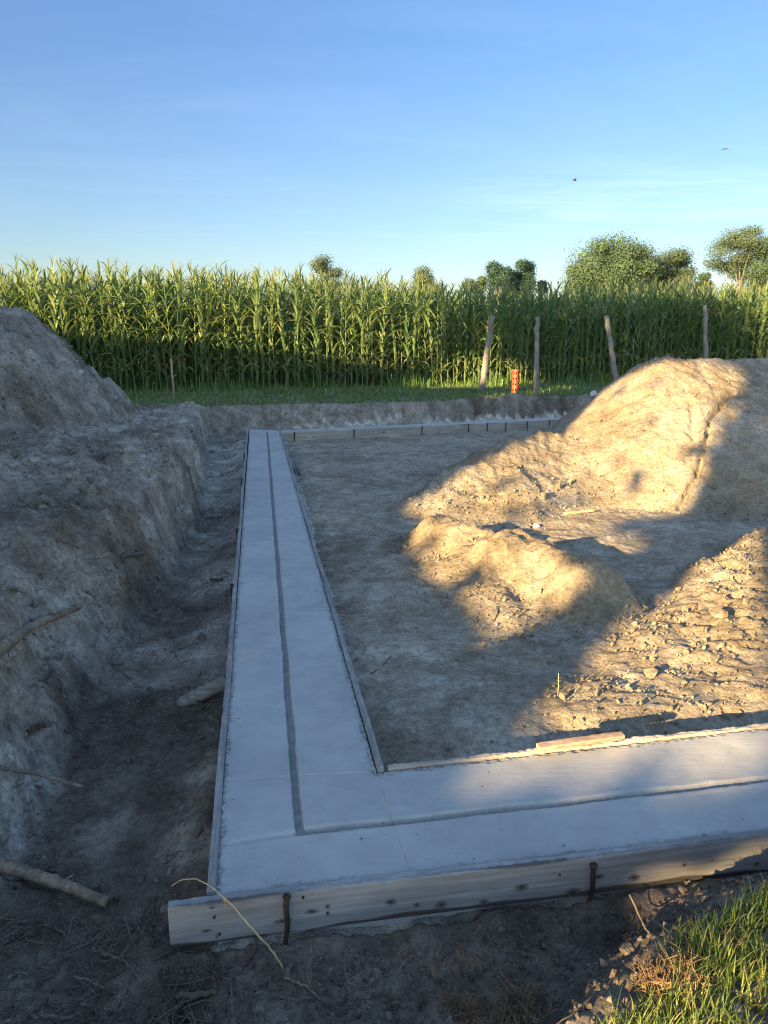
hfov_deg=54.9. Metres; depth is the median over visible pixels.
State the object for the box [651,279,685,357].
corn plant
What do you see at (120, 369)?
corn plant
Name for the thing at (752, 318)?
corn plant
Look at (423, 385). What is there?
verge grass
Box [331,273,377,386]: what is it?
corn plant
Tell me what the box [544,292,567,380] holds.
corn plant
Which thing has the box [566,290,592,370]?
corn plant
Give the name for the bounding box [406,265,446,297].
tree
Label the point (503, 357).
corn plant
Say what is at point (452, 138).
sky
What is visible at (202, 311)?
corn plant
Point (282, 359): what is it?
corn plant
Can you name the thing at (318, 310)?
corn plant
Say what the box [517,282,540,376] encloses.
corn plant
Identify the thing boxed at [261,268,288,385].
corn plant
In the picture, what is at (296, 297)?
corn plant
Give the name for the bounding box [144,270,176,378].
corn plant
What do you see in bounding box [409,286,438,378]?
corn plant
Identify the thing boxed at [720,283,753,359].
corn plant
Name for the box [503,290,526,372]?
corn plant
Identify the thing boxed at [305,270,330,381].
corn plant
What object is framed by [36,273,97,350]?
corn plant
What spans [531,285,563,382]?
corn plant
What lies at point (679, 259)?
tree
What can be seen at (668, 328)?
corn plant
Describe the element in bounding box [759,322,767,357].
corn plant
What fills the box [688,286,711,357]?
corn plant
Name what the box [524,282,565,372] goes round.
corn plant
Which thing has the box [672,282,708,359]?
corn plant
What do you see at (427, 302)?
corn plant
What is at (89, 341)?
corn plant
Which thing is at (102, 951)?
root
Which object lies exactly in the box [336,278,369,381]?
corn plant
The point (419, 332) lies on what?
corn plant
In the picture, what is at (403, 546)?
soil clods
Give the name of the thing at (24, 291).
corn plant
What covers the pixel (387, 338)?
corn plant
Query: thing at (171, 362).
survey stake
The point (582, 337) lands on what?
corn plant
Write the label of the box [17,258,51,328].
corn plant
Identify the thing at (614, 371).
fence post
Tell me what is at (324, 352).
corn plant
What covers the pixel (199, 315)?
corn plant
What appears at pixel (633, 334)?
corn plant
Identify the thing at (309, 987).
dry stem
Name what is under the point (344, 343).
corn plant
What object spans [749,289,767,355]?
corn plant
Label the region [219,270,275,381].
corn plant
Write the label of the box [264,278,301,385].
corn plant
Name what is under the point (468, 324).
corn plant
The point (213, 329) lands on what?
corn plant
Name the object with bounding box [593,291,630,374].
corn plant
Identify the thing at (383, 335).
corn plant
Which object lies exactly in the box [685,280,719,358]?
corn plant
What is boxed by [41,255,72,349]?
corn plant
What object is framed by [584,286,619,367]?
corn plant
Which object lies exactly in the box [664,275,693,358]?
corn plant
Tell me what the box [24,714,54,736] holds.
rootlet clump
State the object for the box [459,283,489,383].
corn plant
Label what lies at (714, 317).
corn plant
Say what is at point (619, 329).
corn plant
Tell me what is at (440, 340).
corn plant
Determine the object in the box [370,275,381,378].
corn plant
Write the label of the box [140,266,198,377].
corn plant
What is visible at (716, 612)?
soil clod
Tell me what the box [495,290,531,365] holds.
corn plant
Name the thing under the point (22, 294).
corn plant
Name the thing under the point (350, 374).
corn plant
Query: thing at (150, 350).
corn plant
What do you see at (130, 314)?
corn plant
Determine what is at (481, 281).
tree
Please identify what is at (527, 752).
form board
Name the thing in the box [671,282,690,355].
corn plant
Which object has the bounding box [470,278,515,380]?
corn plant
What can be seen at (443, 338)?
corn plant
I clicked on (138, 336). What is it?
corn plant
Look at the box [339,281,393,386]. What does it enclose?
corn plant
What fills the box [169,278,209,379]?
corn plant
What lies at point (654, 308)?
corn plant
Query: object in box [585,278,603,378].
corn plant
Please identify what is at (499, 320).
corn plant
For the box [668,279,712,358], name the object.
corn plant
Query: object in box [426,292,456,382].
corn plant
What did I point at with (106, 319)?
corn plant
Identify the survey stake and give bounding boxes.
[170,359,174,399]
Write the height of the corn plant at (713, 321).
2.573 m
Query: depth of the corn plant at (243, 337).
17.42 m
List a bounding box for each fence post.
[479,315,494,390]
[533,317,539,394]
[604,315,618,379]
[703,305,708,358]
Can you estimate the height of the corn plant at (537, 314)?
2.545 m
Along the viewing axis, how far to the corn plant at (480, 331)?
18.80 m
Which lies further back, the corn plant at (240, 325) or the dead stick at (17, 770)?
the corn plant at (240, 325)
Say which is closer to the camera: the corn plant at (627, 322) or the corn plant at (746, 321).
the corn plant at (627, 322)
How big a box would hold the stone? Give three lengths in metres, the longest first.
0.229 x 0.147 x 0.101 m
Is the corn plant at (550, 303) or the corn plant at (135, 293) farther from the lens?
the corn plant at (550, 303)
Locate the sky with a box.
[0,0,767,299]
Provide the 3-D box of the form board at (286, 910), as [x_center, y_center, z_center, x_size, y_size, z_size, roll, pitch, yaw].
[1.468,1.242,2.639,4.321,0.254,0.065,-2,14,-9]
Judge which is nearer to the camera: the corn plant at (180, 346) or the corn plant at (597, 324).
the corn plant at (180, 346)
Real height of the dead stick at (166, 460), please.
0.085 m
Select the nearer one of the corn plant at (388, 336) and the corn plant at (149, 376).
the corn plant at (149, 376)
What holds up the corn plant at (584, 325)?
on the ground at (118, 807)
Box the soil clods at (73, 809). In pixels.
[0,313,245,980]
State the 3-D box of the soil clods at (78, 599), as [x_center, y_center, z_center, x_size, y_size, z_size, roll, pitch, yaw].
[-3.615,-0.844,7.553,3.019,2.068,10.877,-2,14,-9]
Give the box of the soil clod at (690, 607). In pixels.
[682,603,697,611]
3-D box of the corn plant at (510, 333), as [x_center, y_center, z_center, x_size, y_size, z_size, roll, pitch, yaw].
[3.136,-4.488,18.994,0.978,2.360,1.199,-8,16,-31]
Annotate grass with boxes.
[102,366,625,422]
[595,870,767,1023]
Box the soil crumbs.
[228,441,763,886]
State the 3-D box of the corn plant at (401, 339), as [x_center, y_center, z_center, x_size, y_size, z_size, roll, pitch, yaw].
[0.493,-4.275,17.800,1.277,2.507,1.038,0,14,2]
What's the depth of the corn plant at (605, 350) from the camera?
19.53 m
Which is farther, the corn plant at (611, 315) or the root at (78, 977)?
the corn plant at (611, 315)
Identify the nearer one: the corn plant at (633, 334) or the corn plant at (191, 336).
the corn plant at (191, 336)
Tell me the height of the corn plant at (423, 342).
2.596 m
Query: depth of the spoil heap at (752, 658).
4.16 m
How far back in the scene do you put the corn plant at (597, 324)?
19.92 m
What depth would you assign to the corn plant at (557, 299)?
18.74 m
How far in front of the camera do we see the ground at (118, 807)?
4.10 m
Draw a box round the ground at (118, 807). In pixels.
[0,347,767,1023]
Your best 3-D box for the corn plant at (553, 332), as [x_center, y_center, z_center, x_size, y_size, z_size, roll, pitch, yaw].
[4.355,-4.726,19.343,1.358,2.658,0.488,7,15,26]
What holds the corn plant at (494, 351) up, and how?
on the ground at (118, 807)
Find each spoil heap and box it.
[0,305,143,432]
[386,356,767,524]
[386,514,650,637]
[533,527,767,737]
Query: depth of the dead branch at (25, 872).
2.66 m
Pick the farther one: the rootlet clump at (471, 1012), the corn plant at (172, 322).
the corn plant at (172, 322)
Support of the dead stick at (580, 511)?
on the ground at (118, 807)
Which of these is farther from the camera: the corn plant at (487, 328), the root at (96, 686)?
the corn plant at (487, 328)
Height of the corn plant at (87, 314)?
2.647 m
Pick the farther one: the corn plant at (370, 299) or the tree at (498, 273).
the tree at (498, 273)
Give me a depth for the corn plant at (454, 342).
18.02 m
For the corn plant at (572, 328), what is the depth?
18.80 m
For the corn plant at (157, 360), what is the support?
on the ground at (118, 807)
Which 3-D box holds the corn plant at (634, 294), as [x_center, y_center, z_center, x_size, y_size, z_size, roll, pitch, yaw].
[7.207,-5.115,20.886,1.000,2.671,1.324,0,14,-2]
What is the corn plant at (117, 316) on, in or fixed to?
on the ground at (118, 807)
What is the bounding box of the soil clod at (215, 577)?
[209,574,222,582]
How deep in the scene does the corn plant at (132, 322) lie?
16.75 m
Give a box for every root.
[1,958,176,1014]
[2,926,24,946]
[7,918,77,946]
[9,1001,93,1019]
[56,664,120,706]
[78,940,139,978]
[111,662,219,689]
[175,984,327,1001]
[317,990,390,1010]
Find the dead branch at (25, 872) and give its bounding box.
[0,857,110,907]
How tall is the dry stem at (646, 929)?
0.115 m
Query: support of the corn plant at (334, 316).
on the ground at (118, 807)
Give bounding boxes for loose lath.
[286,445,302,474]
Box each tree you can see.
[308,252,345,289]
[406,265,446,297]
[461,276,487,299]
[484,260,518,300]
[509,258,539,301]
[536,280,548,292]
[556,228,669,298]
[645,244,706,298]
[693,272,714,293]
[697,225,767,298]
[733,255,767,297]
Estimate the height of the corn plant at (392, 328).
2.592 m
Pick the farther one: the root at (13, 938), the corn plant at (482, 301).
the corn plant at (482, 301)
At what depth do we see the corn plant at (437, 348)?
17.73 m
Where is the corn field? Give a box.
[0,262,767,386]
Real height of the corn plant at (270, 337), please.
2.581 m
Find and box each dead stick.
[0,765,83,788]
[120,551,146,558]
[164,442,179,462]
[563,509,595,514]
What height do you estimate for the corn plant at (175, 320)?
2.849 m
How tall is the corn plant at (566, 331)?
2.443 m
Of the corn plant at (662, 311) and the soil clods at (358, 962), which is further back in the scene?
the corn plant at (662, 311)
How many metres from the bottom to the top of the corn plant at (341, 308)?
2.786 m
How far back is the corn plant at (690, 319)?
21.71 m
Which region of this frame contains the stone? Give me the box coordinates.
[590,390,596,395]
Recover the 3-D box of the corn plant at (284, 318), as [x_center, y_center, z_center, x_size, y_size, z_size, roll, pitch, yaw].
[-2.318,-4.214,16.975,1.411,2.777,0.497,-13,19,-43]
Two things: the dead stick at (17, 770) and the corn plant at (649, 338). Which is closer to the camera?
the dead stick at (17, 770)
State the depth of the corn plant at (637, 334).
19.84 m
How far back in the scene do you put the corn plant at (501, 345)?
18.12 m
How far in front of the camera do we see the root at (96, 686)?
4.09 m
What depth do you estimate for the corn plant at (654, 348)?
20.36 m
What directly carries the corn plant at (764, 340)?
on the ground at (118, 807)
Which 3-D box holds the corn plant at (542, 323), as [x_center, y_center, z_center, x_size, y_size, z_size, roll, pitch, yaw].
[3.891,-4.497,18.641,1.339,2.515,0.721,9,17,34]
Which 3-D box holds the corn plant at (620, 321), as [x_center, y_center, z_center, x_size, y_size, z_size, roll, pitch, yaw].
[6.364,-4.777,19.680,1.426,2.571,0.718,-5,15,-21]
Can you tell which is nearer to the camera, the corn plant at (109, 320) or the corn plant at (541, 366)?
the corn plant at (109, 320)
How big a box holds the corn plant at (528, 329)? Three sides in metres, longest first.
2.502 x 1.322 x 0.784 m
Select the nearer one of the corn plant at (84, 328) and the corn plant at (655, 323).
the corn plant at (84, 328)
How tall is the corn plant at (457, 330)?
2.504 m
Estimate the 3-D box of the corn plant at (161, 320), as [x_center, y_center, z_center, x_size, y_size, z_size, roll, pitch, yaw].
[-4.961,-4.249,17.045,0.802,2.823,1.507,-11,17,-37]
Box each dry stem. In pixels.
[171,878,283,969]
[283,943,321,1000]
[629,894,649,932]
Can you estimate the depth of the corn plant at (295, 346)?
17.07 m
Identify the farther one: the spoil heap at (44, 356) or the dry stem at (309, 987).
the spoil heap at (44, 356)
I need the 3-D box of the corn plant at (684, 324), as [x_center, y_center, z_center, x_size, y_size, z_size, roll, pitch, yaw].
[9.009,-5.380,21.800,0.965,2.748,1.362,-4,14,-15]
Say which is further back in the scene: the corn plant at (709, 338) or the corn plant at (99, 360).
the corn plant at (709, 338)
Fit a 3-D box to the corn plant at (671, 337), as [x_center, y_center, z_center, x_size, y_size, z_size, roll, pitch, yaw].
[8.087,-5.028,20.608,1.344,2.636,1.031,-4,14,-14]
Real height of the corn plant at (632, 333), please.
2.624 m
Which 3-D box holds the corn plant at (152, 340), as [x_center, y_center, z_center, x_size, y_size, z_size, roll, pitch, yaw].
[-5.102,-4.012,16.307,1.419,2.712,0.696,-9,16,-33]
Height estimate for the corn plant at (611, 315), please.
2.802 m
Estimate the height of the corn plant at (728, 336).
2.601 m
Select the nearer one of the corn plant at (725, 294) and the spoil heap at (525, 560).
the spoil heap at (525, 560)
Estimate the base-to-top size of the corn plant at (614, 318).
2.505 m
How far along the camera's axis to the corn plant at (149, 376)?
16.13 m
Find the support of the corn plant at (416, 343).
on the ground at (118, 807)
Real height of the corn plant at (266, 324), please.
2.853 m
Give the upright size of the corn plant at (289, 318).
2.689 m
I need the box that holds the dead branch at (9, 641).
[0,605,81,656]
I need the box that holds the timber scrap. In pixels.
[536,732,624,751]
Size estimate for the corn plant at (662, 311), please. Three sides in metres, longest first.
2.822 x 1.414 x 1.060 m
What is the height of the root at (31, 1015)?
0.086 m
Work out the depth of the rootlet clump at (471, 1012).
2.17 m
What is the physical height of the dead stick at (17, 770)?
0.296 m
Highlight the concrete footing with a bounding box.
[216,417,767,943]
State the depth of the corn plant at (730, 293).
21.50 m
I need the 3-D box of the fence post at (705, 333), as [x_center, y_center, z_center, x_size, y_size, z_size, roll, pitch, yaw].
[8.782,-4.562,20.143,0.379,2.080,0.142,6,15,23]
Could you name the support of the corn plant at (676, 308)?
on the ground at (118, 807)
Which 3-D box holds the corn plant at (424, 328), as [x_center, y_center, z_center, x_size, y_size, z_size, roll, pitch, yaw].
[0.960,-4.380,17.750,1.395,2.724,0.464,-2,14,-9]
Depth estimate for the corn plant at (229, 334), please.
16.54 m
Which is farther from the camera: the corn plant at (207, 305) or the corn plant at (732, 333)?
the corn plant at (732, 333)
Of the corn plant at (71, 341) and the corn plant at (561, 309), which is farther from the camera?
the corn plant at (561, 309)
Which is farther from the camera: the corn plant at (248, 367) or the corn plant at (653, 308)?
the corn plant at (653, 308)
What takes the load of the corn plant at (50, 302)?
on the ground at (118, 807)
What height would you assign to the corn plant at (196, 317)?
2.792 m
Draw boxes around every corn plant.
[0,251,50,316]
[0,265,47,321]
[0,267,22,306]
[0,269,43,322]
[2,271,18,302]
[8,262,68,332]
[9,257,62,336]
[9,274,58,324]
[11,269,39,313]
[12,267,41,315]
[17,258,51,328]
[24,274,69,326]
[27,261,53,324]
[32,269,69,335]
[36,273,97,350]
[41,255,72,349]
[50,263,95,364]
[51,256,83,344]
[51,275,77,336]
[53,257,97,359]
[55,255,116,376]
[59,264,106,365]
[59,267,106,366]
[62,258,81,350]
[66,271,110,366]
[67,267,114,371]
[69,261,125,378]
[70,268,129,377]
[79,271,126,377]
[85,275,132,387]
[92,259,121,382]
[95,255,157,390]
[95,259,112,378]
[97,269,147,391]
[99,266,153,381]
[101,258,129,385]
[102,270,143,385]
[103,274,143,377]
[106,261,166,389]
[118,266,175,390]
[122,274,154,380]
[123,265,185,390]
[126,270,186,387]
[128,267,176,389]
[129,280,165,381]
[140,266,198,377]
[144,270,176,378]
[150,259,191,383]
[150,261,199,377]
[151,263,177,383]
[154,268,192,381]
[158,269,177,378]
[160,266,224,387]
[164,267,214,382]
[167,268,190,388]
[168,266,220,384]
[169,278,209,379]
[176,260,232,384]
[179,270,221,389]
[186,267,233,380]
[187,273,232,381]
[188,261,246,388]
[190,274,222,375]
[201,269,245,383]
[204,273,253,387]
[205,264,249,382]
[207,273,230,382]
[212,276,267,379]
[212,278,244,386]
[214,270,269,382]
[216,281,267,372]
[219,268,280,386]
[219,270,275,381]
[223,272,266,382]
[231,272,273,385]
[238,266,280,385]
[240,272,273,386]
[242,279,299,386]
[243,266,285,383]
[245,263,275,385]
[252,277,277,386]
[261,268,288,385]
[262,267,305,384]
[264,266,300,387]
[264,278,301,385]
[274,262,319,387]
[275,273,324,386]
[278,273,305,374]
[278,276,326,379]
[283,271,309,369]
[286,277,343,386]
[289,269,309,378]
[292,266,319,387]
[292,270,342,385]
[302,275,335,383]
[303,277,343,380]
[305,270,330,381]
[306,266,343,382]
[306,274,340,375]
[307,273,342,385]
[310,271,360,374]
[315,272,351,385]
[316,279,372,385]
[322,270,367,384]
[328,277,368,382]
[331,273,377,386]
[331,275,379,384]
[334,277,385,383]
[335,270,382,386]
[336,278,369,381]
[337,283,376,384]
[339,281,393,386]
[349,279,396,384]
[358,275,376,384]
[358,278,401,383]
[359,272,408,385]
[364,277,409,385]
[365,268,410,380]
[367,272,387,382]
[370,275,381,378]
[370,289,409,382]
[373,283,404,383]
[380,279,422,383]
[380,280,409,385]
[380,282,425,381]
[385,288,414,368]
[387,274,411,382]
[388,284,436,377]
[393,277,431,379]
[394,279,422,375]
[399,271,450,382]
[401,281,433,382]
[406,280,429,377]
[408,273,430,383]
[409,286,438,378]
[416,284,459,383]
[417,281,466,385]
[419,283,447,385]
[420,280,455,372]
[422,280,476,375]
[423,278,470,383]
[423,283,449,377]
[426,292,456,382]
[431,287,455,375]
[439,280,479,384]
[439,285,476,374]
[448,285,472,378]
[450,282,490,381]
[451,286,485,372]
[455,280,471,378]
[458,290,480,376]
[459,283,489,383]
[461,289,486,373]
[462,290,507,370]
[463,283,495,383]
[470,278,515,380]
[473,287,516,376]
[473,289,499,363]
[475,291,485,373]
[479,285,523,381]
[482,278,518,381]
[482,282,520,373]
[483,280,529,380]
[489,291,517,375]
[494,293,533,373]
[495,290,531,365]
[496,290,529,380]
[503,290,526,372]
[508,283,545,374]
[512,282,541,373]
[512,285,546,375]
[514,288,537,382]
[515,283,557,368]
[516,286,552,381]
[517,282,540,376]
[517,282,563,380]
[521,285,551,366]
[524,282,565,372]
[530,290,575,382]
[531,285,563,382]
[531,293,559,380]
[533,282,560,379]
[535,279,568,377]
[543,281,584,373]
[544,288,595,381]
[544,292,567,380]
[545,280,571,381]
[547,289,590,382]
[550,280,582,372]
[552,289,575,369]
[566,284,576,373]
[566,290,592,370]
[568,280,595,379]
[569,286,604,378]
[569,288,593,377]
[570,282,607,375]
[573,285,593,367]
[579,284,620,380]
[580,285,610,380]
[583,295,593,377]
[584,283,617,372]
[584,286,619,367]
[585,276,609,379]
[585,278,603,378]
[585,284,609,374]
[587,282,604,375]
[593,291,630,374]
[594,291,628,374]
[599,288,641,370]
[601,275,634,367]
[603,277,633,373]
[604,286,639,373]
[608,281,638,366]
[609,287,630,377]
[616,277,635,374]
[616,280,665,368]
[616,284,626,364]
[618,279,648,372]
[621,278,659,367]
[621,289,670,357]
[622,280,665,366]
[622,282,665,363]
[624,285,645,370]
[629,282,661,365]
[630,283,644,366]
[639,282,661,363]
[641,280,681,358]
[642,274,672,360]
[642,284,667,361]
[645,282,679,361]
[645,285,662,356]
[646,275,694,354]
[646,285,673,357]
[647,278,688,356]
[649,285,677,357]
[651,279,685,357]
[653,283,700,356]
[656,280,685,357]
[656,286,677,355]
[657,284,677,356]
[659,277,690,355]
[660,277,701,357]
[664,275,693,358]
[665,289,702,357]
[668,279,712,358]
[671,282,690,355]
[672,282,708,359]
[673,275,699,356]
[675,286,699,356]
[678,285,699,359]
[681,286,712,358]
[681,290,715,358]
[682,281,731,358]
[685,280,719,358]
[687,286,701,358]
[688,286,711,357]
[694,280,734,357]
[694,286,713,358]
[695,282,722,357]
[698,291,727,358]
[700,281,744,357]
[700,288,719,357]
[707,291,746,359]
[709,278,752,358]
[709,291,717,357]
[714,287,754,359]
[714,288,734,355]
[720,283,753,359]
[720,288,742,358]
[722,284,759,359]
[725,281,767,358]
[730,281,763,357]
[736,279,761,357]
[736,282,757,358]
[741,287,767,358]
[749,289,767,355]
[752,287,767,357]
[756,280,767,356]
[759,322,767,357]
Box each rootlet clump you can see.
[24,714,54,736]
[435,983,504,1023]
[477,967,558,1023]
[626,936,715,1012]
[688,922,762,962]
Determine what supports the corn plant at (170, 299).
on the ground at (118, 807)
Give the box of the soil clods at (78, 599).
[0,327,210,861]
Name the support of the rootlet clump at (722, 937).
on the ground at (118, 807)
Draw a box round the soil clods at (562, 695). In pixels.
[384,355,767,734]
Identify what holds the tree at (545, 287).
on the ground at (118, 807)
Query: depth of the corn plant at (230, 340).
17.32 m
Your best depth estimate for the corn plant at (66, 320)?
15.52 m
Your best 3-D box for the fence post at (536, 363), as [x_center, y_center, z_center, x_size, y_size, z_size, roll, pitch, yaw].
[3.335,-3.338,16.114,0.141,1.771,0.214,-4,14,-16]
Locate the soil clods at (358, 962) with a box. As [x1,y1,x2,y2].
[5,873,767,1023]
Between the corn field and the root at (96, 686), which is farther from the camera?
the corn field
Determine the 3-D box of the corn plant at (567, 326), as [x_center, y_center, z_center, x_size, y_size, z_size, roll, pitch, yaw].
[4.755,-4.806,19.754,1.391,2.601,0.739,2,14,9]
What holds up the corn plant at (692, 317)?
on the ground at (118, 807)
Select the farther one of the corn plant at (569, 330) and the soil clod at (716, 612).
the corn plant at (569, 330)
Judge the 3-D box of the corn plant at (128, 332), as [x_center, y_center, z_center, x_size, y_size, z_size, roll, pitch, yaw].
[-5.547,-4.072,16.085,1.401,2.950,0.731,-5,15,-18]
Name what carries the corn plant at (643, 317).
on the ground at (118, 807)
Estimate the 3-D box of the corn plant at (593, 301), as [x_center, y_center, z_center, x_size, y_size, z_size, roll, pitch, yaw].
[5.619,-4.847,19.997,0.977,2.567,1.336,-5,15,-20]
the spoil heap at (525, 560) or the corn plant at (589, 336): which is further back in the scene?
the corn plant at (589, 336)
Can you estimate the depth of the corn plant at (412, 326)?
18.25 m
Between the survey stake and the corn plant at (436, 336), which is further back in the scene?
the corn plant at (436, 336)
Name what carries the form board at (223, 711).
on the ground at (118, 807)
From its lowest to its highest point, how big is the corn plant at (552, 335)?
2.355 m
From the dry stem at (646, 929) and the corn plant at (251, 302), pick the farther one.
the corn plant at (251, 302)
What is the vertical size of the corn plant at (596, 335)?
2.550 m
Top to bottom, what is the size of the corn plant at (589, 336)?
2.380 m
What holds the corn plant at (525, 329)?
on the ground at (118, 807)
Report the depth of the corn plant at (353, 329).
17.26 m
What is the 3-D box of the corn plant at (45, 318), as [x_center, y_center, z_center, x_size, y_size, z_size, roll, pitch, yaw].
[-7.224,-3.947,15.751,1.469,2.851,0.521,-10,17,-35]
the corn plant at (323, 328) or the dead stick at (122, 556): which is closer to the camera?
the dead stick at (122, 556)
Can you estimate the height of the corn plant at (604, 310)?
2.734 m
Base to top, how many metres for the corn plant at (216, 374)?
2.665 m
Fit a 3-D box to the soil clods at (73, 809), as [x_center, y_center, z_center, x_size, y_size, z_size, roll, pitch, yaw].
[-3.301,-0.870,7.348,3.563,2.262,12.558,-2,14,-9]
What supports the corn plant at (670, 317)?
on the ground at (118, 807)
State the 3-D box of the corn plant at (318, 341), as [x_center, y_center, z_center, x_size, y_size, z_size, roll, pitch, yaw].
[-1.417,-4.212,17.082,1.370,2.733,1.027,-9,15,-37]
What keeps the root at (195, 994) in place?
on the ground at (118, 807)
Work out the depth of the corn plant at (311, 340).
17.90 m
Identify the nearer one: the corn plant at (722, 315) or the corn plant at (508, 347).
the corn plant at (508, 347)
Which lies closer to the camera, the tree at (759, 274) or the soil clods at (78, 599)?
the soil clods at (78, 599)
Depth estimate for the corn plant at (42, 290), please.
16.16 m
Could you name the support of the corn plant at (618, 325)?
on the ground at (118, 807)
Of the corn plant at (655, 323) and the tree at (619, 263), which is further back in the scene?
the tree at (619, 263)
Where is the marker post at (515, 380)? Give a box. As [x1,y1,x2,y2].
[512,369,519,392]
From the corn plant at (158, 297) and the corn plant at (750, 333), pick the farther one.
the corn plant at (750, 333)
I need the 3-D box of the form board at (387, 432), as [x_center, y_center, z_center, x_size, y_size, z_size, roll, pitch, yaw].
[2.281,-1.603,14.269,8.659,0.266,0.057,-5,15,-19]
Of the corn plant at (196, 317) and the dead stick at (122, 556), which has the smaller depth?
the dead stick at (122, 556)
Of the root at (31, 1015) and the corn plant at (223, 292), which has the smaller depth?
the root at (31, 1015)
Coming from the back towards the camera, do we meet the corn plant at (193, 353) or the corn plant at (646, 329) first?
the corn plant at (646, 329)
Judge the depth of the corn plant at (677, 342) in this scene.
20.62 m
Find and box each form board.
[167,829,767,947]
[206,429,248,895]
[280,431,383,773]
[281,420,557,440]
[387,723,767,771]
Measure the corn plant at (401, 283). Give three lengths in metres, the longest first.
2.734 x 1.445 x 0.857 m
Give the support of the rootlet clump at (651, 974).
on the ground at (118, 807)
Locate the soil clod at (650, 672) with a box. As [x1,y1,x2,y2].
[644,668,657,677]
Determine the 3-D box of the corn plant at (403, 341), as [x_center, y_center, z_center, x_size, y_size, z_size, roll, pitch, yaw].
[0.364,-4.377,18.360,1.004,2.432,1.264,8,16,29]
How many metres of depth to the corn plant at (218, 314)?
16.63 m
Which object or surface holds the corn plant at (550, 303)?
on the ground at (118, 807)
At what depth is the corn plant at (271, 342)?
16.77 m
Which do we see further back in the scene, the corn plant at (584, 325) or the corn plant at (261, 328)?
the corn plant at (584, 325)
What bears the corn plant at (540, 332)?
on the ground at (118, 807)
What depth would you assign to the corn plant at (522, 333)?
18.28 m
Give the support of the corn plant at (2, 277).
on the ground at (118, 807)
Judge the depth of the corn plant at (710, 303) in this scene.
21.05 m
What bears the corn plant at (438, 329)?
on the ground at (118, 807)
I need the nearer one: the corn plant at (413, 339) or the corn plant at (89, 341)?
the corn plant at (89, 341)
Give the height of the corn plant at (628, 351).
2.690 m
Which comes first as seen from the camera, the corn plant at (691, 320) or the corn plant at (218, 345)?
the corn plant at (218, 345)
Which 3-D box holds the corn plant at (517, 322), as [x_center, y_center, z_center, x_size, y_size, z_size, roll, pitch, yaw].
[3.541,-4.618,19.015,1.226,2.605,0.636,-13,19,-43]
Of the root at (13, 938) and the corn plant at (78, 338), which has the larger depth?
the corn plant at (78, 338)
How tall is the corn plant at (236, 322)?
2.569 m
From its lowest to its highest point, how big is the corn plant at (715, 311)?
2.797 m
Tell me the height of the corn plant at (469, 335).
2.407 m
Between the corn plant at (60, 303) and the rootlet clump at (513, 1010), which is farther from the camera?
the corn plant at (60, 303)
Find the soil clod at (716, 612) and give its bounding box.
[709,607,727,618]
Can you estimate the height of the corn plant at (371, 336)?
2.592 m
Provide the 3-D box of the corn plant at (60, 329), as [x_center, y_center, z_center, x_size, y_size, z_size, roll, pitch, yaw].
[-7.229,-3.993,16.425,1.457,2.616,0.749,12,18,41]
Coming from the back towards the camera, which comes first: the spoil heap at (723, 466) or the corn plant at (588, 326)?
the corn plant at (588, 326)
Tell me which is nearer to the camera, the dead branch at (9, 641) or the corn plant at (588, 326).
the dead branch at (9, 641)
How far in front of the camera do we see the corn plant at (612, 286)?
19.33 m
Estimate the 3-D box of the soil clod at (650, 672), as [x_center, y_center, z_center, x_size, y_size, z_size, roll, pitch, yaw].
[1.469,0.889,4.074,0.070,0.059,0.063,8,16,30]
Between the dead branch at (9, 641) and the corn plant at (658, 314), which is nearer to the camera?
the dead branch at (9, 641)
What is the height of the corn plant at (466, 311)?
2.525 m
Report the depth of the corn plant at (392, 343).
18.30 m
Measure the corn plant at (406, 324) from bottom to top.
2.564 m
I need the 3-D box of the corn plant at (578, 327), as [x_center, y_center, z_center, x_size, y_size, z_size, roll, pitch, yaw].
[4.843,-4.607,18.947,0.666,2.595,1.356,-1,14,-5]
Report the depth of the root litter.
2.28 m
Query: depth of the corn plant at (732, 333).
21.77 m
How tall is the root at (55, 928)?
0.066 m
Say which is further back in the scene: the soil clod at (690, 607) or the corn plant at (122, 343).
the corn plant at (122, 343)
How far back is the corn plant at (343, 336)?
17.96 m
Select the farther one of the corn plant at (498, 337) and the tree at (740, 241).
the tree at (740, 241)
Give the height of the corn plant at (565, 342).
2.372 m
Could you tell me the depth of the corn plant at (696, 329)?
21.99 m
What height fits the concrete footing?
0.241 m
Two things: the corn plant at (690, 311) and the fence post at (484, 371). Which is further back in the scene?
the corn plant at (690, 311)
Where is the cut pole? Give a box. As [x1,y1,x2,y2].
[176,675,224,706]
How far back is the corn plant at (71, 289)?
16.29 m
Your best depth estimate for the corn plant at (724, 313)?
21.55 m
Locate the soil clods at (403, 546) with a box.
[296,354,767,761]
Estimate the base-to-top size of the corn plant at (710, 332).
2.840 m
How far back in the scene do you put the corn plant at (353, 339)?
18.07 m
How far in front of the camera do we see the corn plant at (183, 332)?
16.31 m
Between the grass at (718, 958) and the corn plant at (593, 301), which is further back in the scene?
the corn plant at (593, 301)
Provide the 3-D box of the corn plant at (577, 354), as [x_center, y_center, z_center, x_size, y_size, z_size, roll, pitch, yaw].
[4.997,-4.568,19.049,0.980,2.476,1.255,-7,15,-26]
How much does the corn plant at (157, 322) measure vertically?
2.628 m
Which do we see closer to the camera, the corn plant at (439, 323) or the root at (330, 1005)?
the root at (330, 1005)
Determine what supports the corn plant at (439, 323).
on the ground at (118, 807)
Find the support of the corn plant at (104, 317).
on the ground at (118, 807)
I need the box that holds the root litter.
[0,437,574,1023]
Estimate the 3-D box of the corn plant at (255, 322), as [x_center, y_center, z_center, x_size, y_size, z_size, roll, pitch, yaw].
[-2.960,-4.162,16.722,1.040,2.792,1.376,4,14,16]
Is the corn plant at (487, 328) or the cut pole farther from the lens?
the corn plant at (487, 328)
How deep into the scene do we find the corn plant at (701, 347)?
21.11 m

